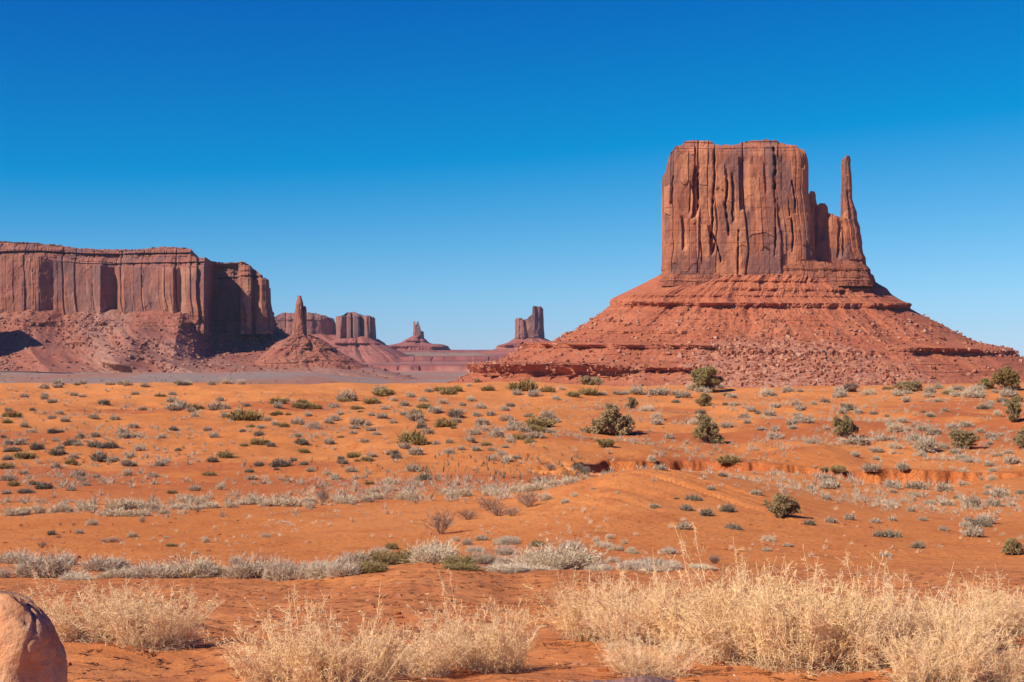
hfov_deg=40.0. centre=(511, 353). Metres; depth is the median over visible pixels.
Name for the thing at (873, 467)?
grey shrub
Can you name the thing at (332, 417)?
grey shrub
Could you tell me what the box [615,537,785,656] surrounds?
dry bush
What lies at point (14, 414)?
olive shrub
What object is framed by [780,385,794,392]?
grey shrub
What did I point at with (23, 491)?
dark shrub
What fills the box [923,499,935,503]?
grey shrub
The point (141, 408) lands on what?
grey shrub
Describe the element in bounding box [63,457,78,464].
olive shrub
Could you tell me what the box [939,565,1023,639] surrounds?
dry bush
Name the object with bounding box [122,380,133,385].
grey shrub
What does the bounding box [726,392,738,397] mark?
grey shrub
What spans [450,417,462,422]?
grey shrub
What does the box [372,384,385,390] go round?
grey shrub
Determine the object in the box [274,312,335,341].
mesa
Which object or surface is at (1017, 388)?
grey shrub
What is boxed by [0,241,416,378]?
mesa
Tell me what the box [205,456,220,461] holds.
dark shrub
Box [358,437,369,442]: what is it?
grey shrub
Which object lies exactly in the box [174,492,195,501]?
pale bush
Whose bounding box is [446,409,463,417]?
dark shrub
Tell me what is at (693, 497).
dark shrub
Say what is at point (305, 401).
olive shrub
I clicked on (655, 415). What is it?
pale bush
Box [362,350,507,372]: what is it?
terrain
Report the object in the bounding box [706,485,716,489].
grey shrub
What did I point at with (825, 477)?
grey shrub
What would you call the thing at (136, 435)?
grey shrub
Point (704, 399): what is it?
juniper tree
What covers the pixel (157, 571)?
silvery bush
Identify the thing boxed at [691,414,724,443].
juniper tree
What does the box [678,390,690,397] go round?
grey shrub
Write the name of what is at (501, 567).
straw bush
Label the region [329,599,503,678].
dry bush
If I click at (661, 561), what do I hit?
silvery bush
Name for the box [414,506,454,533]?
bare shrub
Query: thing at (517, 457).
grey shrub
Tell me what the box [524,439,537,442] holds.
olive shrub
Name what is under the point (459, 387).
olive shrub
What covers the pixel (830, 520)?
grey shrub
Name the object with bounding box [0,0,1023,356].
sky
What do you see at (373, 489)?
pale bush
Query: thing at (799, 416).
grey shrub
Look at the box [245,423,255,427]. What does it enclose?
olive shrub
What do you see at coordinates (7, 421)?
olive shrub
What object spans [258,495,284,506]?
pale bush
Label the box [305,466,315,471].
grey shrub
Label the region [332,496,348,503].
pale bush
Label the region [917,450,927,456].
grey shrub
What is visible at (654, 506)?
grey shrub
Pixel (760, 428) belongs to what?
grey shrub
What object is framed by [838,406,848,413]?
grey shrub
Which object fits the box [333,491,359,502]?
pale bush
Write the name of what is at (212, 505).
pale bush
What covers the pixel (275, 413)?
olive shrub
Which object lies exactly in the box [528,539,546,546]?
broom bush
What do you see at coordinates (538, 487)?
pale bush
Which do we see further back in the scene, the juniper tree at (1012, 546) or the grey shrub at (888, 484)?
the grey shrub at (888, 484)
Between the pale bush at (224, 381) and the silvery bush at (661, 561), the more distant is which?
the pale bush at (224, 381)
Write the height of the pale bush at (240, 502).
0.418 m
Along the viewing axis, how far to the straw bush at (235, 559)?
33.16 m
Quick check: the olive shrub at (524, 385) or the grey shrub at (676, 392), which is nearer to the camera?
the grey shrub at (676, 392)
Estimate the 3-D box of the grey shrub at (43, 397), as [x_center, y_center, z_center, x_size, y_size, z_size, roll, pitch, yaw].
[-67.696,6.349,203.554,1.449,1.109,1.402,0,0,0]
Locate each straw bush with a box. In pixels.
[54,570,94,580]
[92,565,142,578]
[159,553,223,578]
[229,554,239,563]
[296,560,339,579]
[304,556,335,579]
[399,535,461,564]
[479,562,527,573]
[506,535,614,569]
[506,561,555,571]
[514,550,576,569]
[599,542,611,547]
[627,548,638,553]
[686,563,715,569]
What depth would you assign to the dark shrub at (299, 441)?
122.44 m
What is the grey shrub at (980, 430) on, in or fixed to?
on the ground at (628, 511)
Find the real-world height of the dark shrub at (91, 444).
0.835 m
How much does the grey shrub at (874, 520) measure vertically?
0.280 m
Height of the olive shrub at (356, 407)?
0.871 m
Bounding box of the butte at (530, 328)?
[479,306,549,353]
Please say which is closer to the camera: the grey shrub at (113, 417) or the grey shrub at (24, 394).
the grey shrub at (113, 417)
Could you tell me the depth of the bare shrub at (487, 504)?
57.48 m
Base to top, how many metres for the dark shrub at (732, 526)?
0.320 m
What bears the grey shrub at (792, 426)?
on the ground at (628, 511)
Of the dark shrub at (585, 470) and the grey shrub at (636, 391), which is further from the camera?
the grey shrub at (636, 391)
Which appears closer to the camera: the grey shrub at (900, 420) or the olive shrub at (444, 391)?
the grey shrub at (900, 420)
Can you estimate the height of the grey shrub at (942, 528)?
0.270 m
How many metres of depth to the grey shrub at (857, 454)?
115.99 m
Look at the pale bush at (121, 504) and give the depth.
66.24 m
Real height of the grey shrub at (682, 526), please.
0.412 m
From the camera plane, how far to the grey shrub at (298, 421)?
146.90 m
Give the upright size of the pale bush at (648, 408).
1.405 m
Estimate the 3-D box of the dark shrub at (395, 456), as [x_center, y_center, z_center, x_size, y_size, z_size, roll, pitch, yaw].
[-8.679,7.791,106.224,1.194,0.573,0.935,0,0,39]
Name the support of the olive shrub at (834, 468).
on the ground at (628, 511)
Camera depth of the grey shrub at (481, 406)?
193.03 m
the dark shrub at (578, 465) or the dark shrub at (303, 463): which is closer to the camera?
the dark shrub at (303, 463)
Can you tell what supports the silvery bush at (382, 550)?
on the ground at (628, 511)
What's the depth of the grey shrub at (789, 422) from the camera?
152.95 m
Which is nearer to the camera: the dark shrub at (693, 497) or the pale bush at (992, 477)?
the dark shrub at (693, 497)
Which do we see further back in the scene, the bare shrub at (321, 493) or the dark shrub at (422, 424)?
the dark shrub at (422, 424)
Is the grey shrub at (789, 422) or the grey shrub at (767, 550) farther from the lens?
the grey shrub at (789, 422)
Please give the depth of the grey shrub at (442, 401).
205.85 m
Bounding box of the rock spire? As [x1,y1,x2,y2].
[254,296,368,369]
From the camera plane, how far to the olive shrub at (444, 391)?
228.39 m
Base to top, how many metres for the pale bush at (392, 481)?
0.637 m
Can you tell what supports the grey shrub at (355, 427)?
on the ground at (628, 511)
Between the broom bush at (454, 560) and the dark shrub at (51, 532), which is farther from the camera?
the dark shrub at (51, 532)
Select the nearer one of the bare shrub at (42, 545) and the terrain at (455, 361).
the bare shrub at (42, 545)
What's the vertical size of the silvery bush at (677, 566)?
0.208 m
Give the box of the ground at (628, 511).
[0,371,1023,681]
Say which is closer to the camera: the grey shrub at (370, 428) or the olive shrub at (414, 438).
the olive shrub at (414, 438)
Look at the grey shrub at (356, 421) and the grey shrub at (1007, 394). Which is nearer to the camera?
the grey shrub at (356, 421)
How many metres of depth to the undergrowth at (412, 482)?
94.53 m
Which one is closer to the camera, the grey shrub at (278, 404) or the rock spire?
the grey shrub at (278, 404)
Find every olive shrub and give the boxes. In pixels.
[0,460,17,468]
[1,410,22,417]
[2,418,13,422]
[6,477,20,486]
[12,450,37,458]
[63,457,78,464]
[153,393,165,396]
[164,542,177,546]
[165,489,177,493]
[187,403,204,408]
[201,470,216,475]
[215,449,233,458]
[224,403,263,420]
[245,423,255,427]
[248,436,271,444]
[268,396,286,403]
[268,410,283,415]
[278,422,289,426]
[290,401,305,408]
[296,398,308,402]
[296,448,309,452]
[300,400,313,407]
[307,403,323,408]
[337,397,352,401]
[347,451,360,457]
[349,404,364,409]
[359,455,373,460]
[361,396,380,403]
[363,479,373,484]
[371,386,397,395]
[394,426,429,444]
[410,407,422,412]
[416,401,432,408]
[432,384,447,390]
[433,417,458,427]
[437,387,457,394]
[449,384,462,391]
[480,383,495,390]
[480,441,492,445]
[505,377,537,390]
[508,431,530,440]
[523,414,557,426]
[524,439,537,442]
[526,424,542,431]
[538,385,554,391]
[565,389,580,396]
[577,387,600,395]
[714,452,743,465]
[828,464,846,472]
[882,386,893,389]
[939,388,955,394]
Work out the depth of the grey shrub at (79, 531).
48.76 m
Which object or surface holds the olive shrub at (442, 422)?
on the ground at (628, 511)
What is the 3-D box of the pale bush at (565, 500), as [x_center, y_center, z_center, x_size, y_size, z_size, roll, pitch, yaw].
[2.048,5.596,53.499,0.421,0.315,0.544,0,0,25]
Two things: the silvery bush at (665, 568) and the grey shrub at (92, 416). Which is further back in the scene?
the grey shrub at (92, 416)
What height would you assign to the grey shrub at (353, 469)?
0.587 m
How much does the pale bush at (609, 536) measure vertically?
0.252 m
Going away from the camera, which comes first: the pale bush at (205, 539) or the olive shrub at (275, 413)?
the pale bush at (205, 539)
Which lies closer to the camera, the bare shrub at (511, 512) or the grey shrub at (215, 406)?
the bare shrub at (511, 512)
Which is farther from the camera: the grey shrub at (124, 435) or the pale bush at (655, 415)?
the pale bush at (655, 415)
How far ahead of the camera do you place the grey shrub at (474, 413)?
166.99 m
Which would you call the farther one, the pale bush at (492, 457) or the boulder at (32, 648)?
the pale bush at (492, 457)
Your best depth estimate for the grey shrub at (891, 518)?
50.37 m
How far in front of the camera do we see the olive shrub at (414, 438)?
117.89 m
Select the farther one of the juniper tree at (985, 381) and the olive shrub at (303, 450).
the juniper tree at (985, 381)
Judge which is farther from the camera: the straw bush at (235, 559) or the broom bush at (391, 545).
the broom bush at (391, 545)
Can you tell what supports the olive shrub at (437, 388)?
on the ground at (628, 511)
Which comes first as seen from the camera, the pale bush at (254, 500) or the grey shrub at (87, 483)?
the pale bush at (254, 500)
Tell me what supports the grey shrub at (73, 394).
on the ground at (628, 511)
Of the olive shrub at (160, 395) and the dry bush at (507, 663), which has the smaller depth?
the dry bush at (507, 663)
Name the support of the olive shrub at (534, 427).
on the ground at (628, 511)
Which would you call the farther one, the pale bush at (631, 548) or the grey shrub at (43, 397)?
the grey shrub at (43, 397)
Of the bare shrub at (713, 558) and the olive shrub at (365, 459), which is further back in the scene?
the olive shrub at (365, 459)
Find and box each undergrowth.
[0,371,392,383]
[0,381,1023,557]
[189,587,812,679]
[243,448,578,484]
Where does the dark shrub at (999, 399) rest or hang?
on the ground at (628, 511)
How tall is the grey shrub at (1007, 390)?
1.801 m
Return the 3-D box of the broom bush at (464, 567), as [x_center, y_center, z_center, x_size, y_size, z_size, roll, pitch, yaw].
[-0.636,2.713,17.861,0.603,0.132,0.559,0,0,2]
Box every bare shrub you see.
[37,539,49,547]
[96,537,127,541]
[316,488,326,500]
[317,489,329,502]
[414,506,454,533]
[457,509,480,519]
[474,496,506,509]
[484,506,507,515]
[501,505,523,515]
[512,487,543,507]
[708,553,721,563]
[708,554,720,562]
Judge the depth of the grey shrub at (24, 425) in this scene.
149.28 m
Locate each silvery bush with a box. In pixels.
[0,548,37,563]
[0,565,12,577]
[9,544,85,578]
[53,548,80,564]
[75,552,133,571]
[126,555,180,578]
[191,564,217,577]
[216,549,277,578]
[259,554,296,580]
[282,560,317,580]
[323,559,362,578]
[330,549,377,566]
[337,548,378,562]
[369,545,392,553]
[460,537,472,545]
[465,544,484,552]
[465,548,499,564]
[492,542,516,554]
[493,553,521,565]
[501,535,520,544]
[561,536,584,550]
[584,562,614,571]
[604,555,620,561]
[614,557,653,571]
[631,555,670,566]
[636,565,672,571]
[662,559,680,566]
[665,559,685,569]
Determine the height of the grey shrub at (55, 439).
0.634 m
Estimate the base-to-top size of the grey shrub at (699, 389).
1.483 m
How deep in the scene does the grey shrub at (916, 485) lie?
83.27 m
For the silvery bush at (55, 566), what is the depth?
26.75 m
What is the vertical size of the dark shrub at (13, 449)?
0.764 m
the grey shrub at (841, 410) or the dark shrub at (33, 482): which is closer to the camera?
the dark shrub at (33, 482)
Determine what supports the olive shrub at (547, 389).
on the ground at (628, 511)
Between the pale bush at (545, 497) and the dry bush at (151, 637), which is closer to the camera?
the dry bush at (151, 637)
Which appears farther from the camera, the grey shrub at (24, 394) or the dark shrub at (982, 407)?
the grey shrub at (24, 394)
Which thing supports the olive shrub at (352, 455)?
on the ground at (628, 511)
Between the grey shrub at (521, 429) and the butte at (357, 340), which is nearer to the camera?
the grey shrub at (521, 429)
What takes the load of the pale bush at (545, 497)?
on the ground at (628, 511)
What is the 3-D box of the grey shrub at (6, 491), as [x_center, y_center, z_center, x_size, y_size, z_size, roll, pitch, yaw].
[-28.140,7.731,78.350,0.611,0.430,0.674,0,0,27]
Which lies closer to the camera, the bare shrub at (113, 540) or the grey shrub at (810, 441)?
the bare shrub at (113, 540)
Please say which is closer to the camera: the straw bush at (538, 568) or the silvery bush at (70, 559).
the straw bush at (538, 568)
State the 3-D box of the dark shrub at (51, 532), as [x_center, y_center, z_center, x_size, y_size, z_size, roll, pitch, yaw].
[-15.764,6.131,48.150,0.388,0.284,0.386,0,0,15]
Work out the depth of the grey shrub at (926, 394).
219.00 m
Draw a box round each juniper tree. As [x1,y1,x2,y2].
[577,375,603,384]
[578,402,635,435]
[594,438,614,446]
[626,397,638,407]
[689,366,724,390]
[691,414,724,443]
[694,392,713,405]
[762,493,801,517]
[832,412,858,436]
[841,382,859,391]
[891,380,922,391]
[948,427,979,448]
[976,377,993,388]
[989,365,1021,389]
[1001,537,1023,554]
[1005,395,1023,421]
[1012,426,1023,448]
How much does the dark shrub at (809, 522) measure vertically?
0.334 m
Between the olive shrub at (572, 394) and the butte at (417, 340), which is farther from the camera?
the butte at (417, 340)
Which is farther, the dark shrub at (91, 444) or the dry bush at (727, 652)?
the dark shrub at (91, 444)
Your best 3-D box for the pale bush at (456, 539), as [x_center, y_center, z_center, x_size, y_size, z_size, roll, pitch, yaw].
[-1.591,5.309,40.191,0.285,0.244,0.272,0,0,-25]
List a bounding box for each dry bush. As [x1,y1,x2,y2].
[0,559,185,644]
[64,572,226,652]
[191,588,372,681]
[272,581,440,681]
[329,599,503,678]
[409,568,551,674]
[523,563,650,642]
[571,550,714,650]
[586,611,724,679]
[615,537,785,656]
[616,522,849,666]
[690,549,898,676]
[769,549,957,672]
[814,548,1005,671]
[848,580,1021,681]
[892,610,1023,681]
[907,567,1023,653]
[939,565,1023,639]
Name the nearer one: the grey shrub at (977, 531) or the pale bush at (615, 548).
the pale bush at (615, 548)
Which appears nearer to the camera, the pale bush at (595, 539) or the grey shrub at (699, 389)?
the pale bush at (595, 539)
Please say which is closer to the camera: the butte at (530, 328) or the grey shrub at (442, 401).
the grey shrub at (442, 401)
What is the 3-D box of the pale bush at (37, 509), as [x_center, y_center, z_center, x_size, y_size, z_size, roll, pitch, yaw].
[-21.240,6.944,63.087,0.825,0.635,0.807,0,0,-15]
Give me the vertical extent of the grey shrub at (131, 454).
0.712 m
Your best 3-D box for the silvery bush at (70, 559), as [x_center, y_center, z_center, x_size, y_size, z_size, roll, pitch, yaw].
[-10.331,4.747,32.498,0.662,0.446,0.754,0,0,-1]
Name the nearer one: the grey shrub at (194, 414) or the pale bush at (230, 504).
the pale bush at (230, 504)
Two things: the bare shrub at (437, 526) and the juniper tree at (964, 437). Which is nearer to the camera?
the bare shrub at (437, 526)
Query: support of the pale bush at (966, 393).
on the ground at (628, 511)
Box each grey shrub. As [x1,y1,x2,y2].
[0,488,11,493]
[1,436,15,444]
[1,472,17,480]
[13,437,27,444]
[19,392,29,396]
[19,469,28,474]
[20,421,29,427]
[26,429,36,432]
[37,382,49,388]
[39,393,47,399]
[47,398,58,402]
[47,413,58,418]
[49,461,60,468]
[51,382,62,387]
[51,436,60,441]
[52,379,63,384]
[54,443,64,448]
[60,415,70,421]
[66,483,76,490]
[67,451,78,458]
[69,391,77,395]
[72,440,82,445]
[72,468,85,475]
[73,528,83,533]
[75,431,86,438]
[76,476,86,480]
[79,480,91,485]
[88,413,98,418]
[90,430,100,436]
[107,455,121,462]
[109,413,119,419]
[116,379,127,384]
[116,427,127,433]
[117,431,132,438]
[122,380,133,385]
[123,451,135,457]
[127,422,138,427]
[129,391,139,394]
[131,431,143,437]
[134,443,147,450]
[136,405,147,410]
[139,382,150,386]
[151,458,165,465]
[165,400,183,410]
[166,396,178,402]
[176,399,187,407]
[186,406,195,411]
[188,483,200,490]
[190,411,199,416]
[203,426,211,430]
[207,400,224,410]
[208,431,219,437]
[214,395,223,400]
[217,410,228,417]
[221,404,230,409]
[246,474,258,479]
[255,424,267,428]
[264,416,271,420]
[270,419,279,425]
[272,399,283,408]
[290,416,304,424]
[293,432,302,436]
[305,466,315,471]
[308,422,319,428]
[322,419,333,423]
[325,438,335,443]
[328,413,339,419]
[337,388,357,401]
[343,466,358,471]
[348,416,365,424]
[348,423,359,428]
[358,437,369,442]
[365,426,376,430]
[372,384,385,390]
[375,413,387,418]
[396,441,410,448]
[399,399,409,405]
[399,409,408,415]
[404,390,416,397]
[404,408,425,421]
[404,463,421,471]
[407,444,423,454]
[417,395,426,401]
[422,386,432,391]
[424,426,434,433]
[427,404,443,412]
[437,398,448,403]
[444,447,455,453]
[445,438,453,443]
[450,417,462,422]
[457,445,464,449]
[464,426,480,434]
[464,435,476,441]
[469,443,480,450]
[470,410,481,415]
[474,402,486,408]
[474,534,487,540]
[475,416,489,424]
[480,483,497,489]
[486,410,495,415]
[487,426,506,437]
[497,449,505,455]
[499,406,510,410]
[499,414,513,420]
[504,418,514,425]
[504,423,518,430]
[505,437,514,442]
[511,388,523,394]
[512,453,521,458]
[514,420,523,426]
[518,424,531,432]
[523,412,534,416]
[526,388,540,396]
[527,430,545,438]
[530,476,549,482]
[539,408,556,419]
[544,428,555,432]
[612,390,619,394]
[620,389,629,394]
[629,384,647,394]
[645,385,659,394]
[648,502,660,508]
[650,417,661,424]
[653,463,666,469]
[658,385,670,395]
[662,545,676,553]
[663,432,674,438]
[669,389,681,394]
[674,520,692,529]
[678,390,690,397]
[694,386,705,391]
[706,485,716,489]
[715,382,725,388]
[718,421,733,427]
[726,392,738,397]
[728,401,740,405]
[737,413,749,418]
[743,418,751,423]
[745,405,755,410]
[749,489,762,494]
[755,425,767,430]
[761,547,772,551]
[763,407,774,415]
[765,430,784,439]
[769,402,779,407]
[769,424,779,431]
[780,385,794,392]
[783,541,793,546]
[785,419,795,424]
[787,424,798,428]
[790,399,803,405]
[794,413,803,419]
[795,403,805,409]
[798,413,814,423]
[804,438,818,443]
[816,470,837,481]
[819,478,841,488]
[821,493,830,499]
[824,516,837,522]
[830,392,841,397]
[833,384,846,391]
[835,388,848,396]
[837,435,872,444]
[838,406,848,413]
[843,512,855,519]
[850,450,860,456]
[853,408,862,413]
[861,461,882,471]
[869,445,884,452]
[869,517,882,522]
[872,432,886,441]
[879,550,892,556]
[881,478,901,487]
[887,434,896,440]
[888,514,896,520]
[889,388,905,395]
[893,461,909,471]
[896,417,907,422]
[903,478,928,489]
[904,431,925,440]
[904,489,920,496]
[905,505,916,511]
[913,432,940,453]
[914,422,930,431]
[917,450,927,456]
[918,516,928,520]
[922,384,935,392]
[922,391,934,397]
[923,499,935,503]
[926,425,941,434]
[932,479,953,491]
[933,398,942,401]
[934,382,944,388]
[938,442,949,448]
[938,496,952,505]
[938,524,948,530]
[944,420,960,428]
[949,392,960,396]
[949,447,959,454]
[950,385,964,390]
[955,451,970,459]
[958,420,974,426]
[958,480,970,485]
[958,519,971,527]
[961,491,984,507]
[961,523,985,537]
[963,456,973,462]
[968,384,983,391]
[974,391,984,397]
[974,426,984,432]
[975,509,1001,523]
[982,431,998,438]
[983,400,993,404]
[983,459,994,465]
[985,496,1002,506]
[987,484,1010,497]
[998,388,1015,397]
[999,387,1014,395]
[1003,448,1012,453]
[1003,454,1021,464]
[1005,500,1017,505]
[1012,384,1020,389]
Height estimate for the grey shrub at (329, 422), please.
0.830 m
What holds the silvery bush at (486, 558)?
on the ground at (628, 511)
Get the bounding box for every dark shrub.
[1,444,22,451]
[1,454,13,459]
[16,487,35,493]
[27,440,44,449]
[28,480,40,484]
[34,481,55,488]
[46,427,58,433]
[47,529,56,534]
[49,446,66,455]
[63,435,79,445]
[87,439,99,447]
[89,449,107,461]
[96,443,105,448]
[97,398,110,405]
[102,441,118,448]
[120,459,135,466]
[168,425,177,430]
[176,381,191,385]
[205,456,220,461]
[243,468,254,472]
[253,429,264,435]
[253,460,264,466]
[266,441,276,446]
[268,458,290,467]
[294,437,308,444]
[298,461,308,464]
[385,449,400,454]
[390,453,402,458]
[414,472,431,479]
[415,421,426,428]
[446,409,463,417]
[505,403,515,406]
[575,463,584,469]
[579,466,590,473]
[678,504,693,510]
[684,493,702,500]
[694,409,705,413]
[699,506,715,515]
[718,502,737,511]
[723,523,741,530]
[803,519,816,525]
[819,398,829,402]
[840,402,857,410]
[872,526,905,537]
[909,541,926,547]
[966,516,992,526]
[976,404,987,409]
[996,395,1008,402]
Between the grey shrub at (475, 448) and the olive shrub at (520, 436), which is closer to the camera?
the grey shrub at (475, 448)
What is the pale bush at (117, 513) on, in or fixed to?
on the ground at (628, 511)
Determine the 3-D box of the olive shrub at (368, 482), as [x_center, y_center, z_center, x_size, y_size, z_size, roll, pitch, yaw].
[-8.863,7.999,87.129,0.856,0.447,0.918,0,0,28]
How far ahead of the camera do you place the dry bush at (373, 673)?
6.61 m
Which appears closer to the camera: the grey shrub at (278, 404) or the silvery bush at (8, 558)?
the silvery bush at (8, 558)
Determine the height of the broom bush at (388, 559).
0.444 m
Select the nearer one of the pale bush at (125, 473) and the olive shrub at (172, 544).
the olive shrub at (172, 544)
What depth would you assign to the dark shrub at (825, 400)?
207.15 m
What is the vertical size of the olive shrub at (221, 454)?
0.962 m
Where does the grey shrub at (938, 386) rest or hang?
on the ground at (628, 511)
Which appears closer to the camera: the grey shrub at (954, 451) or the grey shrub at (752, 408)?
the grey shrub at (954, 451)
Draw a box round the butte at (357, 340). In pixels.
[328,312,407,362]
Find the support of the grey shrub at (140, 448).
on the ground at (628, 511)
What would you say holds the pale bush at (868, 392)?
on the ground at (628, 511)
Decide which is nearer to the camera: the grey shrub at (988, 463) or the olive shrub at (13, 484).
the olive shrub at (13, 484)
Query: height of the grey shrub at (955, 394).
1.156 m
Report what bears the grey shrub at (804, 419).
on the ground at (628, 511)
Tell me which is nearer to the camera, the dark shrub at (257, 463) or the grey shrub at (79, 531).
the grey shrub at (79, 531)
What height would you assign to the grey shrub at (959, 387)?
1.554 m
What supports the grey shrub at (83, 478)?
on the ground at (628, 511)
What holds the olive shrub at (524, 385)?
on the ground at (628, 511)
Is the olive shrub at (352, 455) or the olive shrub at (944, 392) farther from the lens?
the olive shrub at (944, 392)
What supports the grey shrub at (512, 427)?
on the ground at (628, 511)
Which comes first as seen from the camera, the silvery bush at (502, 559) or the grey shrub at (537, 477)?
the silvery bush at (502, 559)
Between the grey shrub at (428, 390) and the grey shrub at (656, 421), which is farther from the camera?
the grey shrub at (428, 390)
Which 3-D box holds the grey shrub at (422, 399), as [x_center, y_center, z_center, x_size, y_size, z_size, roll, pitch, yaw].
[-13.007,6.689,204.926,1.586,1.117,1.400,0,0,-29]
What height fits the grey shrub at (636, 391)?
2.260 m
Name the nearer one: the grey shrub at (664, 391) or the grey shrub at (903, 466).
the grey shrub at (903, 466)
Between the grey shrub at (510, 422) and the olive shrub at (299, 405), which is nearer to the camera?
the grey shrub at (510, 422)
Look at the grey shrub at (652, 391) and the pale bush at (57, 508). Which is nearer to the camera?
the pale bush at (57, 508)
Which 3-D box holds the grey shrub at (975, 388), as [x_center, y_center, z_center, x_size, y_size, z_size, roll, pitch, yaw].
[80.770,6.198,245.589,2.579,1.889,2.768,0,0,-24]
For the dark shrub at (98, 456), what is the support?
on the ground at (628, 511)
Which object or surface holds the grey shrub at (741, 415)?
on the ground at (628, 511)
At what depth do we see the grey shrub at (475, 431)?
128.39 m
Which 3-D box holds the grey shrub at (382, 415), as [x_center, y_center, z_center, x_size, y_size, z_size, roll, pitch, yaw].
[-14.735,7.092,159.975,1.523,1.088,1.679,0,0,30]
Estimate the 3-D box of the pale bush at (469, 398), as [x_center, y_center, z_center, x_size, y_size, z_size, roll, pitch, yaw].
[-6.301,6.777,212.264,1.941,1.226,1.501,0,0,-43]
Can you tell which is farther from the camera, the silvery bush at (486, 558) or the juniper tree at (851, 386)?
the juniper tree at (851, 386)
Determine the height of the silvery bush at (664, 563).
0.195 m
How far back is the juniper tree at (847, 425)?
135.07 m
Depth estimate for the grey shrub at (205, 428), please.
143.83 m
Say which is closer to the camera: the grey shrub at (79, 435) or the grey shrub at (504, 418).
the grey shrub at (79, 435)
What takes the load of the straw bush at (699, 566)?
on the ground at (628, 511)
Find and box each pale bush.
[0,506,24,515]
[17,505,32,514]
[31,504,46,513]
[48,501,73,512]
[75,501,95,510]
[85,519,99,525]
[95,506,155,516]
[101,498,132,509]
[119,496,149,508]
[121,467,133,475]
[127,531,137,537]
[143,500,158,508]
[157,508,172,513]
[169,500,190,508]
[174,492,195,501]
[187,504,201,509]
[191,494,206,504]
[200,501,221,508]
[201,536,208,542]
[214,482,226,489]
[220,377,228,383]
[222,501,236,507]
[234,499,248,504]
[235,380,244,384]
[241,492,265,504]
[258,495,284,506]
[281,496,304,506]
[299,495,318,503]
[302,500,314,507]
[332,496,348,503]
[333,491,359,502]
[358,493,370,501]
[369,484,380,492]
[369,490,383,499]
[379,476,396,484]
[394,490,420,499]
[439,486,452,494]
[445,489,456,497]
[451,535,459,541]
[453,488,474,496]
[466,396,475,400]
[481,486,492,495]
[487,454,497,460]
[487,486,507,495]
[492,537,502,544]
[500,454,513,461]
[509,481,522,492]
[521,483,531,492]
[528,481,549,490]
[536,492,554,501]
[546,478,560,487]
[560,475,577,484]
[560,497,569,503]
[592,536,600,541]
[605,534,614,538]
[608,544,624,550]
[624,546,636,552]
[638,403,654,411]
[646,453,656,462]
[650,411,662,419]
[685,383,692,390]
[687,415,698,424]
[759,387,772,396]
[760,534,776,541]
[860,388,877,394]
[885,421,904,432]
[888,441,900,448]
[904,426,911,430]
[960,387,975,397]
[985,474,996,480]
[992,408,1000,415]
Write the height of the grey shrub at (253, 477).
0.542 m
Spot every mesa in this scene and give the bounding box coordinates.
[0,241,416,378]
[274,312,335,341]
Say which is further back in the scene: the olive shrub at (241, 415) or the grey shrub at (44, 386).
the grey shrub at (44, 386)
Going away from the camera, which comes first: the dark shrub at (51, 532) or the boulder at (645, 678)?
the boulder at (645, 678)
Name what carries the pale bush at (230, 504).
on the ground at (628, 511)
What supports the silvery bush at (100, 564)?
on the ground at (628, 511)
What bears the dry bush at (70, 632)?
on the ground at (628, 511)
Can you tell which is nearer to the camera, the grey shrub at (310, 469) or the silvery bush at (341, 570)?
the silvery bush at (341, 570)
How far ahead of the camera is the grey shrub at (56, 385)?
273.93 m
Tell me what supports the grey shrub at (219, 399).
on the ground at (628, 511)
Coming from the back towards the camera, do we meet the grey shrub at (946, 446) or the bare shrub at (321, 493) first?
the grey shrub at (946, 446)
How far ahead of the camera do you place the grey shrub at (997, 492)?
73.72 m
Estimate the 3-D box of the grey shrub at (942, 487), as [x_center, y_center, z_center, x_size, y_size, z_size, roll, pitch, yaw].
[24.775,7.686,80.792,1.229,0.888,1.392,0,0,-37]
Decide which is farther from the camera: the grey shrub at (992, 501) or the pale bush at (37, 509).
the grey shrub at (992, 501)
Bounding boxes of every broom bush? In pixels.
[212,566,228,576]
[351,548,401,564]
[353,559,391,573]
[384,542,398,549]
[386,545,413,563]
[438,553,479,565]
[440,561,482,570]
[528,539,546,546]
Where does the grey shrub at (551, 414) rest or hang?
on the ground at (628, 511)
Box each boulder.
[0,591,67,681]
[566,675,675,681]
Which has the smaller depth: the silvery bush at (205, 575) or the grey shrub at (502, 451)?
the silvery bush at (205, 575)
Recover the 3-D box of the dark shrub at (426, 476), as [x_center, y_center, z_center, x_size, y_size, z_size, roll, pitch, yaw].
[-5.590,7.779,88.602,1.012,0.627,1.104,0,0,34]
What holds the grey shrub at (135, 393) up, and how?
on the ground at (628, 511)
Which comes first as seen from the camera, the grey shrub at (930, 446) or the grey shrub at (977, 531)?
the grey shrub at (977, 531)
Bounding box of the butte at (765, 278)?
[447,139,1023,387]
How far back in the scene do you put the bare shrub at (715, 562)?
26.96 m
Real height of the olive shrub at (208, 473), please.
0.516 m
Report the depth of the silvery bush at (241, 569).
26.32 m
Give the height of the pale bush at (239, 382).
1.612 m
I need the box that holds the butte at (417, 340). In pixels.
[387,321,450,349]
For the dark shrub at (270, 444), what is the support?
on the ground at (628, 511)
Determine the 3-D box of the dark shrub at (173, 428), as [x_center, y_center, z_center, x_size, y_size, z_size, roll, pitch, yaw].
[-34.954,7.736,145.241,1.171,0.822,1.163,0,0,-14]
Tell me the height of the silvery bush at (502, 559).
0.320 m
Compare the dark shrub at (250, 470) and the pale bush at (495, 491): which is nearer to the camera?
the pale bush at (495, 491)
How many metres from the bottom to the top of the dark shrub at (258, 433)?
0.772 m

